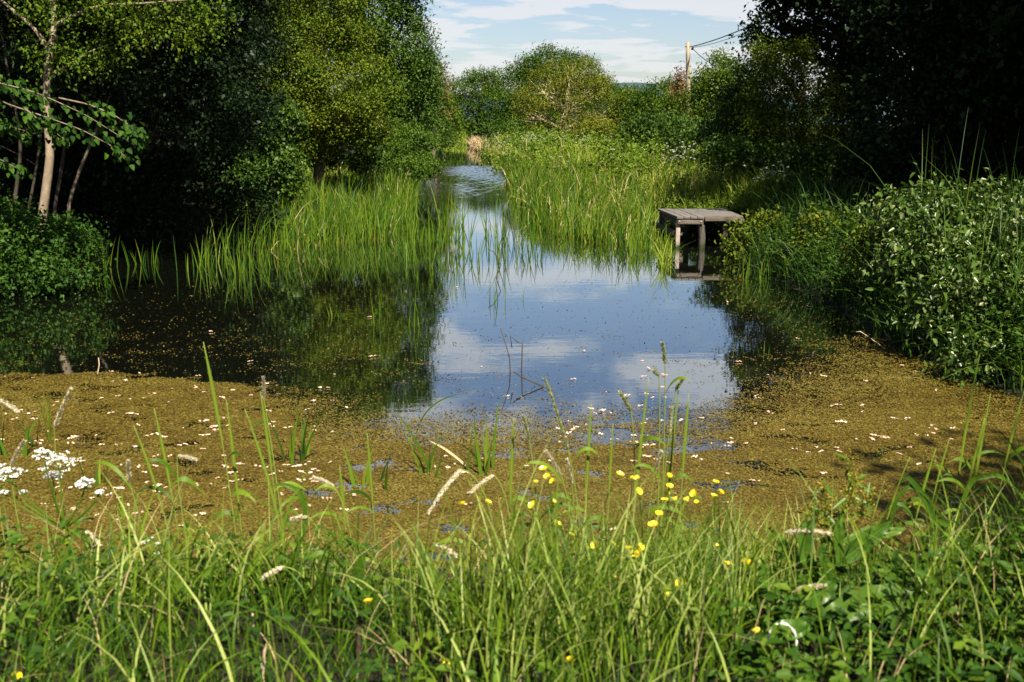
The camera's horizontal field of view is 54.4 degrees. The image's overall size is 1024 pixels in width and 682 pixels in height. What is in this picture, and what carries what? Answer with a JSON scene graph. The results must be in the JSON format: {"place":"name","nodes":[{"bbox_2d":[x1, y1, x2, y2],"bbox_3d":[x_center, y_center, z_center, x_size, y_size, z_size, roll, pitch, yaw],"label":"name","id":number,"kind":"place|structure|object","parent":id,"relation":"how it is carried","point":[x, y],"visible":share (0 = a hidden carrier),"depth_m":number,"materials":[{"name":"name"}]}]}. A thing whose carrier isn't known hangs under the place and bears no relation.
{"place":"outdoors","nodes":[
{"label":"outdoors","id":0,"kind":"place"},
{"bbox_2d":[0,145,1023,598],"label":"water","id":1,"kind":"structure","parent":0,"point":[582,279],"depth_m":10.21,"materials":[{"name":"liquid"}]},
{"bbox_2d":[18,386,51,446],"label":"reed clump","id":2,"kind":"object","parent":1,"relation":"on","point":[49,436],"visible":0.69,"depth_m":6.66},
{"bbox_2d":[173,235,217,270],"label":"reed clump","id":3,"kind":"object","parent":1,"relation":"on","point":[200,263],"visible":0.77,"depth_m":14.56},
{"bbox_2d":[203,230,252,275],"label":"reed clump","id":4,"kind":"object","parent":1,"relation":"on","point":[229,265],"visible":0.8,"depth_m":14.13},
{"bbox_2d":[259,403,326,464],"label":"reed clump","id":5,"kind":"object","parent":1,"relation":"on","point":[305,449],"visible":0.73,"depth_m":6.25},
{"bbox_2d":[202,152,425,262],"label":"reeds","id":6,"kind":"object","parent":1,"relation":"in","point":[352,209],"visible":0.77,"depth_m":18.75,"materials":[{"name":"plant"}]},
{"bbox_2d":[343,446,390,489],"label":"reed clump","id":7,"kind":"object","parent":1,"relation":"on","point":[364,476],"visible":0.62,"depth_m":5.85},
{"bbox_2d":[396,394,457,477],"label":"reed clump","id":8,"kind":"object","parent":1,"relation":"on","point":[427,463],"visible":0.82,"depth_m":6.10,"materials":[{"name":"green plant"}]},
{"bbox_2d":[414,208,455,247],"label":"reed clump","id":9,"kind":"object","parent":1,"relation":"on","point":[437,236],"visible":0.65,"depth_m":17.19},
{"bbox_2d":[431,188,479,251],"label":"reed clump","id":10,"kind":"object","parent":1,"relation":"on","point":[455,241],"visible":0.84,"depth_m":16.57,"materials":[{"name":"plant"}]},
{"bbox_2d":[452,402,498,476],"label":"reed clump","id":11,"kind":"object","parent":1,"relation":"on","point":[486,447],"visible":0.74,"depth_m":6.10,"materials":[{"name":"plant"}]},
{"bbox_2d":[0,278,1023,591],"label":"duckweed","id":12,"kind":"object","parent":1,"relation":"on","point":[178,386],"visible":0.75,"depth_m":6.42,"materials":[{"name":"plant"}]},
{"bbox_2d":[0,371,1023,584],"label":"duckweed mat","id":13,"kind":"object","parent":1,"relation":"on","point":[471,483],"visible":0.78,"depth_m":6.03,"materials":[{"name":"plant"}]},
{"bbox_2d":[495,206,537,244],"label":"reed clump","id":14,"kind":"object","parent":1,"relation":"on","point":[522,231],"visible":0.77,"depth_m":17.51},
{"bbox_2d":[607,218,649,255],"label":"reed clump","id":15,"kind":"object","parent":1,"relation":"on","point":[625,248],"visible":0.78,"depth_m":16.12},
{"bbox_2d":[0,124,1023,681],"bbox_3d":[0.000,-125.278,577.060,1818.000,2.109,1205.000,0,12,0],"label":"ground","id":16,"kind":"structure","parent":0,"point":[882,334],"depth_m":3.00,"materials":[{"name":"plant"}]},
{"bbox_2d":[0,439,31,576],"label":"grass stalk","id":17,"kind":"object","parent":16,"relation":"on","point":[17,452],"depth_m":3.90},
{"bbox_2d":[0,0,82,232],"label":"sapling tree","id":18,"kind":"object","parent":16,"relation":"on","point":[5,55],"visible":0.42,"depth_m":14.30,"materials":[{"name":"green plant"}]},
{"bbox_2d":[0,447,104,580],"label":"cow parsley","id":19,"kind":"object","parent":16,"relation":"on","point":[48,476],"visible":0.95,"depth_m":3.98,"materials":[{"name":"white plant"}]},
{"bbox_2d":[0,185,116,299],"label":"nettle bush","id":20,"kind":"object","parent":16,"relation":"on","point":[29,263],"visible":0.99,"depth_m":12.36,"materials":[{"name":"green plant"}]},
{"bbox_2d":[0,0,130,228],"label":"sapling tree","id":21,"kind":"object","parent":16,"relation":"on","point":[56,198],"visible":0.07,"depth_m":15.48,"materials":[{"name":"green plant"}]},
{"bbox_2d":[0,0,145,221],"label":"sapling tree","id":22,"kind":"object","parent":16,"relation":"on","point":[4,32],"visible":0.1,"depth_m":14.93,"materials":[{"name":"green plant"}]},
{"bbox_2d":[53,387,95,569],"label":"grass stalk","id":23,"kind":"object","parent":16,"relation":"on","point":[67,396],"depth_m":4.07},
{"bbox_2d":[0,74,150,179],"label":"hazel tree","id":24,"kind":"object","parent":16,"relation":"on","point":[40,123],"visible":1,"depth_m":11.35,"materials":[{"name":"green plant"}]},
{"bbox_2d":[0,12,222,217],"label":"alder tree","id":25,"kind":"object","parent":16,"relation":"on","point":[99,176],"visible":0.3,"depth_m":17.77,"materials":[{"name":"green plant"}]},
{"bbox_2d":[0,0,245,240],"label":"birch tree","id":26,"kind":"object","parent":16,"relation":"on","point":[49,48],"visible":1,"depth_m":13.11,"materials":[{"name":"green plant"}]},
{"bbox_2d":[93,459,152,567],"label":"grass stalk","id":27,"kind":"object","parent":16,"relation":"on","point":[118,471],"depth_m":4.03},
{"bbox_2d":[54,0,215,243],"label":"sapling tree","id":28,"kind":"object","parent":16,"relation":"on","point":[74,185],"visible":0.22,"depth_m":14.49,"materials":[{"name":"green plant"}]},
{"bbox_2d":[1,0,295,222],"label":"alder tree","id":29,"kind":"object","parent":16,"relation":"on","point":[229,95],"visible":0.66,"depth_m":14.87,"materials":[{"name":"green plant"}]},
{"bbox_2d":[136,408,203,545],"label":"grass stalk","id":30,"kind":"object","parent":16,"relation":"on","point":[190,481],"depth_m":4.08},
{"bbox_2d":[133,425,208,560],"bbox_3d":[-1.362,0.739,4.051,0.270,0.825,0.115,-5,13,-21],"label":"grass stalk","id":31,"kind":"object","parent":16,"relation":"on","point":[149,468],"depth_m":4.01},
{"bbox_2d":[144,453,198,586],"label":"grass stalk","id":32,"kind":"object","parent":16,"relation":"on","point":[166,464],"depth_m":3.89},
{"bbox_2d":[71,170,292,246],"bbox_3d":[-5.892,-2.026,17.572,4.221,1.937,1.932,0,12,0],"label":"elder bush","id":33,"kind":"object","parent":16,"relation":"on","point":[146,219],"visible":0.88,"depth_m":17.29,"materials":[{"name":"green plant"}]},
{"bbox_2d":[70,0,311,217],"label":"alder tree","id":34,"kind":"object","parent":16,"relation":"on","point":[212,177],"visible":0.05,"depth_m":21.39,"materials":[{"name":"green plant"}]},
{"bbox_2d":[203,342,256,549],"bbox_3d":[-1.138,0.589,4.108,0.204,1.194,0.035,4,13,17],"label":"grass stalk","id":35,"kind":"object","parent":16,"relation":"on","point":[242,492],"depth_m":4.07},
{"bbox_2d":[208,400,264,555],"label":"grass stalk","id":36,"kind":"object","parent":16,"relation":"on","point":[235,473],"depth_m":4.17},
{"bbox_2d":[244,520,264,599],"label":"broad leaf","id":37,"kind":"object","parent":16,"relation":"on","point":[260,540],"visible":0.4,"depth_m":3.38,"materials":[{"name":"green plant"}]},
{"bbox_2d":[248,376,283,535],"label":"grass stalk","id":38,"kind":"object","parent":16,"relation":"on","point":[263,389],"depth_m":4.27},
{"bbox_2d":[220,97,314,218],"bbox_3d":[-5.189,-3.684,21.176,2.006,2.944,1.601,0,12,0],"label":"elder bush","id":39,"kind":"object","parent":16,"relation":"on","point":[287,163],"visible":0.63,"depth_m":20.96,"materials":[{"name":"green plant"}]},
{"bbox_2d":[245,410,298,553],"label":"grass stalk","id":40,"kind":"object","parent":16,"relation":"on","point":[266,474],"depth_m":4.06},
{"bbox_2d":[260,391,306,579],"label":"grass stalk","id":41,"kind":"object","parent":16,"relation":"on","point":[269,450],"depth_m":4.10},
{"bbox_2d":[269,483,308,578],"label":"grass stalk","id":42,"kind":"object","parent":16,"relation":"on","point":[301,496],"visible":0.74,"depth_m":3.82,"materials":[{"name":"green plant"}]},
{"bbox_2d":[260,550,332,614],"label":"grass stalk","id":43,"kind":"object","parent":16,"relation":"on","point":[265,575],"depth_m":3.18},
{"bbox_2d":[286,159,364,214],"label":"bush","id":44,"kind":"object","parent":16,"relation":"on","point":[342,169],"depth_m":27.98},
{"bbox_2d":[245,0,415,191],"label":"hawthorn tree","id":45,"kind":"object","parent":16,"relation":"on","point":[308,63],"visible":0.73,"depth_m":23.45,"materials":[{"name":"green plant"}]},
{"bbox_2d":[299,128,388,187],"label":"hawthorn bush","id":46,"kind":"object","parent":16,"relation":"on","point":[356,160],"visible":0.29,"depth_m":26.00,"materials":[{"name":"green plant"}]},
{"bbox_2d":[252,0,454,176],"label":"lime tree","id":47,"kind":"object","parent":16,"relation":"on","point":[401,53],"visible":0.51,"depth_m":29.47,"materials":[{"name":"green plant"}]},
{"bbox_2d":[344,434,377,588],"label":"grass stalk","id":48,"kind":"object","parent":16,"relation":"on","point":[361,492],"depth_m":4.22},
{"bbox_2d":[352,109,452,189],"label":"willow bush","id":49,"kind":"object","parent":16,"relation":"on","point":[414,159],"visible":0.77,"depth_m":27.96,"materials":[{"name":"green plant"}]},
{"bbox_2d":[392,42,461,159],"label":"alder tree","id":50,"kind":"object","parent":16,"relation":"on","point":[449,139],"visible":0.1,"depth_m":40.90,"materials":[{"name":"green plant"}]},
{"bbox_2d":[432,54,458,156],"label":"copper tree","id":51,"kind":"object","parent":16,"relation":"on","point":[445,63],"visible":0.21,"depth_m":58.19,"materials":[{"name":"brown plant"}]},
{"bbox_2d":[420,90,472,152],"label":"willow tree","id":52,"kind":"object","parent":16,"relation":"on","point":[460,129],"visible":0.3,"depth_m":66.16,"materials":[{"name":"green plant"}]},
{"bbox_2d":[426,468,531,574],"bbox_3d":[-0.127,0.832,3.972,0.432,0.681,0.026,0,12,0],"label":"grass stalk","id":53,"kind":"object","parent":16,"relation":"on","point":[454,476],"depth_m":3.92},
{"bbox_2d":[444,64,520,136],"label":"sycamore tree","id":54,"kind":"object","parent":16,"relation":"on","point":[480,106],"visible":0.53,"depth_m":103.82,"materials":[{"name":"green plant"}]},
{"bbox_2d":[475,114,533,140],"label":"willow bush","id":55,"kind":"object","parent":16,"relation":"on","point":[507,125],"visible":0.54,"depth_m":75.85,"materials":[{"name":"green plant"}]},
{"bbox_2d":[0,507,1023,681],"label":"undergrowth","id":56,"kind":"object","parent":16,"relation":"on","point":[1016,672],"visible":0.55,"depth_m":2.89,"materials":[{"name":"green plant"}]},
{"bbox_2d":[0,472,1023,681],"bbox_3d":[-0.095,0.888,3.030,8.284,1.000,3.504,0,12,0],"label":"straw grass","id":57,"kind":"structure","parent":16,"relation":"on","point":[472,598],"depth_m":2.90,"materials":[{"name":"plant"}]},
{"bbox_2d":[494,418,535,596],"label":"grass stalk","id":58,"kind":"object","parent":16,"relation":"on","point":[511,458],"depth_m":4.21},
{"bbox_2d":[271,132,766,250],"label":"straw grass","id":59,"kind":"structure","parent":16,"relation":"on","point":[474,143],"depth_m":24.76,"materials":[{"name":"plant"}]},
{"bbox_2d":[521,448,572,552],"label":"grass stalk","id":60,"kind":"object","parent":16,"relation":"on","point":[553,462],"depth_m":4.00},
{"bbox_2d":[521,415,575,560],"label":"grass stalk","id":61,"kind":"object","parent":16,"relation":"on","point":[524,421],"depth_m":4.12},
{"bbox_2d":[484,39,619,130],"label":"ash tree","id":62,"kind":"object","parent":16,"relation":"on","point":[539,59],"visible":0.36,"depth_m":80.52,"materials":[{"name":"green plant"}]},
{"bbox_2d":[505,50,626,133],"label":"ash tree","id":63,"kind":"object","parent":16,"relation":"on","point":[564,117],"visible":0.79,"depth_m":67.69,"materials":[{"name":"green plant"}]},
{"bbox_2d":[543,378,600,549],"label":"grass stalk","id":64,"kind":"object","parent":16,"relation":"on","point":[561,425],"depth_m":4.08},
{"bbox_2d":[495,145,664,250],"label":"reeds","id":65,"kind":"object","parent":16,"relation":"on","point":[570,212],"visible":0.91,"depth_m":20.98,"materials":[{"name":"plant"}]},
{"bbox_2d":[559,404,602,549],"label":"grass stalk","id":66,"kind":"object","parent":16,"relation":"on","point":[588,457],"depth_m":4.16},
{"bbox_2d":[560,113,625,143],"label":"hawthorn bush","id":67,"kind":"object","parent":16,"relation":"on","point":[601,123],"visible":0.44,"depth_m":50.65,"materials":[{"name":"green plant"}]},
{"bbox_2d":[580,426,612,544],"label":"grass stalk","id":68,"kind":"object","parent":16,"relation":"on","point":[600,516],"depth_m":4.18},
{"bbox_2d":[599,81,663,135],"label":"sycamore tree","id":69,"kind":"object","parent":16,"relation":"on","point":[625,94],"visible":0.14,"depth_m":89.16,"materials":[{"name":"green plant"}]},
{"bbox_2d":[617,390,666,545],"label":"grass stalk","id":70,"kind":"object","parent":16,"relation":"on","point":[624,399],"depth_m":4.10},
{"bbox_2d":[632,378,657,548],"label":"grass stalk","id":71,"kind":"object","parent":16,"relation":"on","point":[641,441],"depth_m":4.09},
{"bbox_2d":[478,131,812,271],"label":"meadow grass","id":72,"kind":"structure","parent":16,"relation":"on","point":[665,252],"depth_m":22.82,"materials":[{"name":"plant"}]},
{"bbox_2d":[617,74,676,136],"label":"sycamore tree","id":73,"kind":"object","parent":16,"relation":"on","point":[642,99],"visible":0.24,"depth_m":84.84,"materials":[{"name":"green plant"}]},
{"bbox_2d":[631,407,672,554],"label":"grass stalk","id":74,"kind":"object","parent":16,"relation":"on","point":[669,428],"depth_m":4.10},
{"bbox_2d":[608,104,720,151],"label":"maple bush","id":75,"kind":"object","parent":16,"relation":"on","point":[686,129],"visible":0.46,"depth_m":36.88,"materials":[{"name":"green plant"}]},
{"bbox_2d":[645,450,688,544],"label":"grass stalk","id":76,"kind":"object","parent":16,"relation":"on","point":[660,454],"depth_m":4.03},
{"bbox_2d":[662,61,685,108],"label":"copper tree","id":77,"kind":"object","parent":16,"relation":"on","point":[679,79],"visible":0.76,"depth_m":73.44,"materials":[{"name":"brown plant"}]},
{"bbox_2d":[660,341,691,553],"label":"grass stalk","id":78,"kind":"object","parent":16,"relation":"on","point":[664,355],"depth_m":4.13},
{"bbox_2d":[666,388,694,537],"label":"grass stalk","id":79,"kind":"object","parent":16,"relation":"on","point":[671,460],"depth_m":4.21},
{"bbox_2d":[662,394,701,545],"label":"grass stalk","id":80,"kind":"object","parent":16,"relation":"on","point":[685,442],"depth_m":4.10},
{"bbox_2d":[652,73,715,136],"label":"sycamore tree","id":81,"kind":"object","parent":16,"relation":"on","point":[669,103],"visible":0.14,"depth_m":77.49,"materials":[{"name":"green plant"}]},
{"bbox_2d":[652,208,743,247],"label":"fishing platform","id":82,"kind":"structure","parent":16,"relation":"on","point":[691,216],"depth_m":17.10,"materials":[{"name":"wood"}]},
{"bbox_2d":[656,205,751,237],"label":"nettle bush","id":83,"kind":"object","parent":16,"relation":"on","point":[714,225],"visible":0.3,"depth_m":18.53,"materials":[{"name":"green plant"}]},
{"bbox_2d":[663,46,760,139],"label":"maple tree","id":84,"kind":"object","parent":16,"relation":"on","point":[709,83],"visible":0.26,"depth_m":42.25,"materials":[{"name":"green plant"}]},
{"bbox_2d":[687,52,787,166],"bbox_3d":[6.676,-6.466,29.266,3.394,4.039,2.473,0,12,0],"label":"maple tree","id":85,"kind":"object","parent":16,"relation":"on","point":[725,113],"visible":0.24,"depth_m":28.93,"materials":[{"name":"green plant"}]},
{"bbox_2d":[474,120,1023,379],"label":"undergrowth","id":86,"kind":"object","parent":16,"relation":"on","point":[636,159],"visible":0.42,"depth_m":23.69,"materials":[{"name":"plant"}]},
{"bbox_2d":[714,203,798,261],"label":"nettle bush","id":87,"kind":"object","parent":16,"relation":"on","point":[731,253],"visible":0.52,"depth_m":15.35,"materials":[{"name":"green plant"}]},
{"bbox_2d":[692,125,879,190],"bbox_3d":[5.981,-3.591,20.735,4.460,1.776,1.562,0,12,0],"label":"hawthorn bush","id":88,"kind":"object","parent":16,"relation":"on","point":[729,159],"visible":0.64,"depth_m":20.48,"materials":[{"name":"green plant"}]},
{"bbox_2d":[748,528,830,611],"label":"grass stalk","id":89,"kind":"object","parent":16,"relation":"on","point":[818,532],"depth_m":3.37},
{"bbox_2d":[719,26,869,188],"bbox_3d":[6.576,-5.037,22.401,3.910,3.938,2.216,0,12,0],"label":"hawthorn tree","id":90,"kind":"object","parent":16,"relation":"on","point":[802,116],"visible":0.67,"depth_m":22.03,"materials":[{"name":"green plant"}]},
{"bbox_2d":[724,0,922,147],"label":"sycamore tree","id":91,"kind":"object","parent":16,"relation":"on","point":[814,22],"visible":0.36,"depth_m":24.66,"materials":[{"name":"green plant"}]},
{"bbox_2d":[771,200,881,273],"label":"nettle bush","id":92,"kind":"object","parent":16,"relation":"on","point":[813,219],"visible":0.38,"depth_m":13.29,"materials":[{"name":"green plant"}]},
{"bbox_2d":[759,448,926,641],"bbox_3d":[1.069,0.681,3.189,0.534,0.514,0.923,3,13,14],"label":"dock plant","id":93,"kind":"object","parent":16,"relation":"on","point":[847,552],"visible":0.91,"depth_m":3.38,"materials":[{"name":"green plant"}]},
{"bbox_2d":[712,193,1023,396],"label":"bush","id":94,"kind":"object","parent":16,"relation":"on","point":[876,324],"depth_m":10.19,"materials":[{"name":"plant"}]},
{"bbox_2d":[831,212,926,297],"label":"nettle bush","id":95,"kind":"object","parent":16,"relation":"on","point":[859,247],"visible":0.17,"depth_m":10.76,"materials":[{"name":"green plant"}]},
{"bbox_2d":[744,112,1023,371],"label":"grass","id":96,"kind":"structure","parent":16,"relation":"on","point":[834,189],"depth_m":12.50,"materials":[{"name":"plant"}]},
{"bbox_2d":[875,457,930,561],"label":"grass stalk","id":97,"kind":"object","parent":16,"relation":"on","point":[905,502],"depth_m":4.34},
{"bbox_2d":[889,448,935,551],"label":"grass stalk","id":98,"kind":"object","parent":16,"relation":"on","point":[903,505],"depth_m":4.25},
{"bbox_2d":[887,484,943,539],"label":"broad leaf","id":99,"kind":"object","parent":16,"relation":"on","point":[904,489],"visible":0.8,"depth_m":4.14,"materials":[{"name":"green plant"}]},
{"bbox_2d":[819,0,1023,219],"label":"sycamore tree","id":100,"kind":"object","parent":16,"relation":"on","point":[963,75],"visible":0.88,"depth_m":14.75,"materials":[{"name":"green plant"}]},
{"bbox_2d":[901,476,954,550],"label":"broad leaf","id":101,"kind":"object","parent":16,"relation":"on","point":[914,483],"visible":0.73,"depth_m":4.14,"materials":[{"name":"green plant"}]},
{"bbox_2d":[905,440,957,546],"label":"grass stalk","id":102,"kind":"object","parent":16,"relation":"on","point":[939,516],"depth_m":4.35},
{"bbox_2d":[842,0,1023,174],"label":"sycamore tree","id":103,"kind":"object","parent":16,"relation":"on","point":[875,52],"visible":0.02,"depth_m":21.89,"materials":[{"name":"green plant"}]},
{"bbox_2d":[844,162,1023,266],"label":"bramble bush","id":104,"kind":"object","parent":16,"relation":"on","point":[888,207],"visible":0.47,"depth_m":10.02,"materials":[{"name":"green plant"}]},
{"bbox_2d":[858,188,1023,321],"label":"bramble bush","id":105,"kind":"object","parent":16,"relation":"on","point":[962,245],"visible":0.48,"depth_m":9.32,"materials":[{"name":"green plant"}]},
{"bbox_2d":[862,242,1023,347],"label":"bramble bush","id":106,"kind":"object","parent":16,"relation":"on","point":[955,293],"visible":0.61,"depth_m":8.71,"materials":[{"name":"green plant"}]},
{"bbox_2d":[940,394,990,544],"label":"grass stalk","id":107,"kind":"object","parent":16,"relation":"on","point":[964,460],"depth_m":4.36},
{"bbox_2d":[932,354,1002,526],"bbox_3d":[2.027,0.590,4.437,0.300,1.091,0.111,5,13,21],"label":"grass stalk","id":108,"kind":"object","parent":16,"relation":"on","point":[963,443],"depth_m":4.41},
{"bbox_2d":[935,418,1004,537],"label":"grass stalk","id":109,"kind":"object","parent":16,"relation":"on","point":[970,476],"depth_m":4.32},
{"bbox_2d":[917,314,1023,391],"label":"bramble bush","id":110,"kind":"object","parent":16,"relation":"on","point":[988,369],"visible":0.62,"depth_m":8.16,"materials":[{"name":"green plant"}]},
{"bbox_2d":[945,473,1023,544],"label":"grass blade","id":111,"kind":"object","parent":16,"relation":"on","point":[974,479],"visible":0.83,"depth_m":4.12,"materials":[{"name":"green plant"}]},
{"bbox_2d":[961,392,1023,537],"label":"grass stalk","id":112,"kind":"object","parent":16,"relation":"on","point":[1019,449],"depth_m":4.40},
{"bbox_2d":[261,0,912,94],"label":"sky","id":113,"kind":"structure","parent":0,"point":[637,40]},
{"bbox_2d":[312,82,906,123],"bbox_3d":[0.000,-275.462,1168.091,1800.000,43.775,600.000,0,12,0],"label":"hills","id":114,"kind":"structure","parent":0,"point":[641,84],"depth_m":982.22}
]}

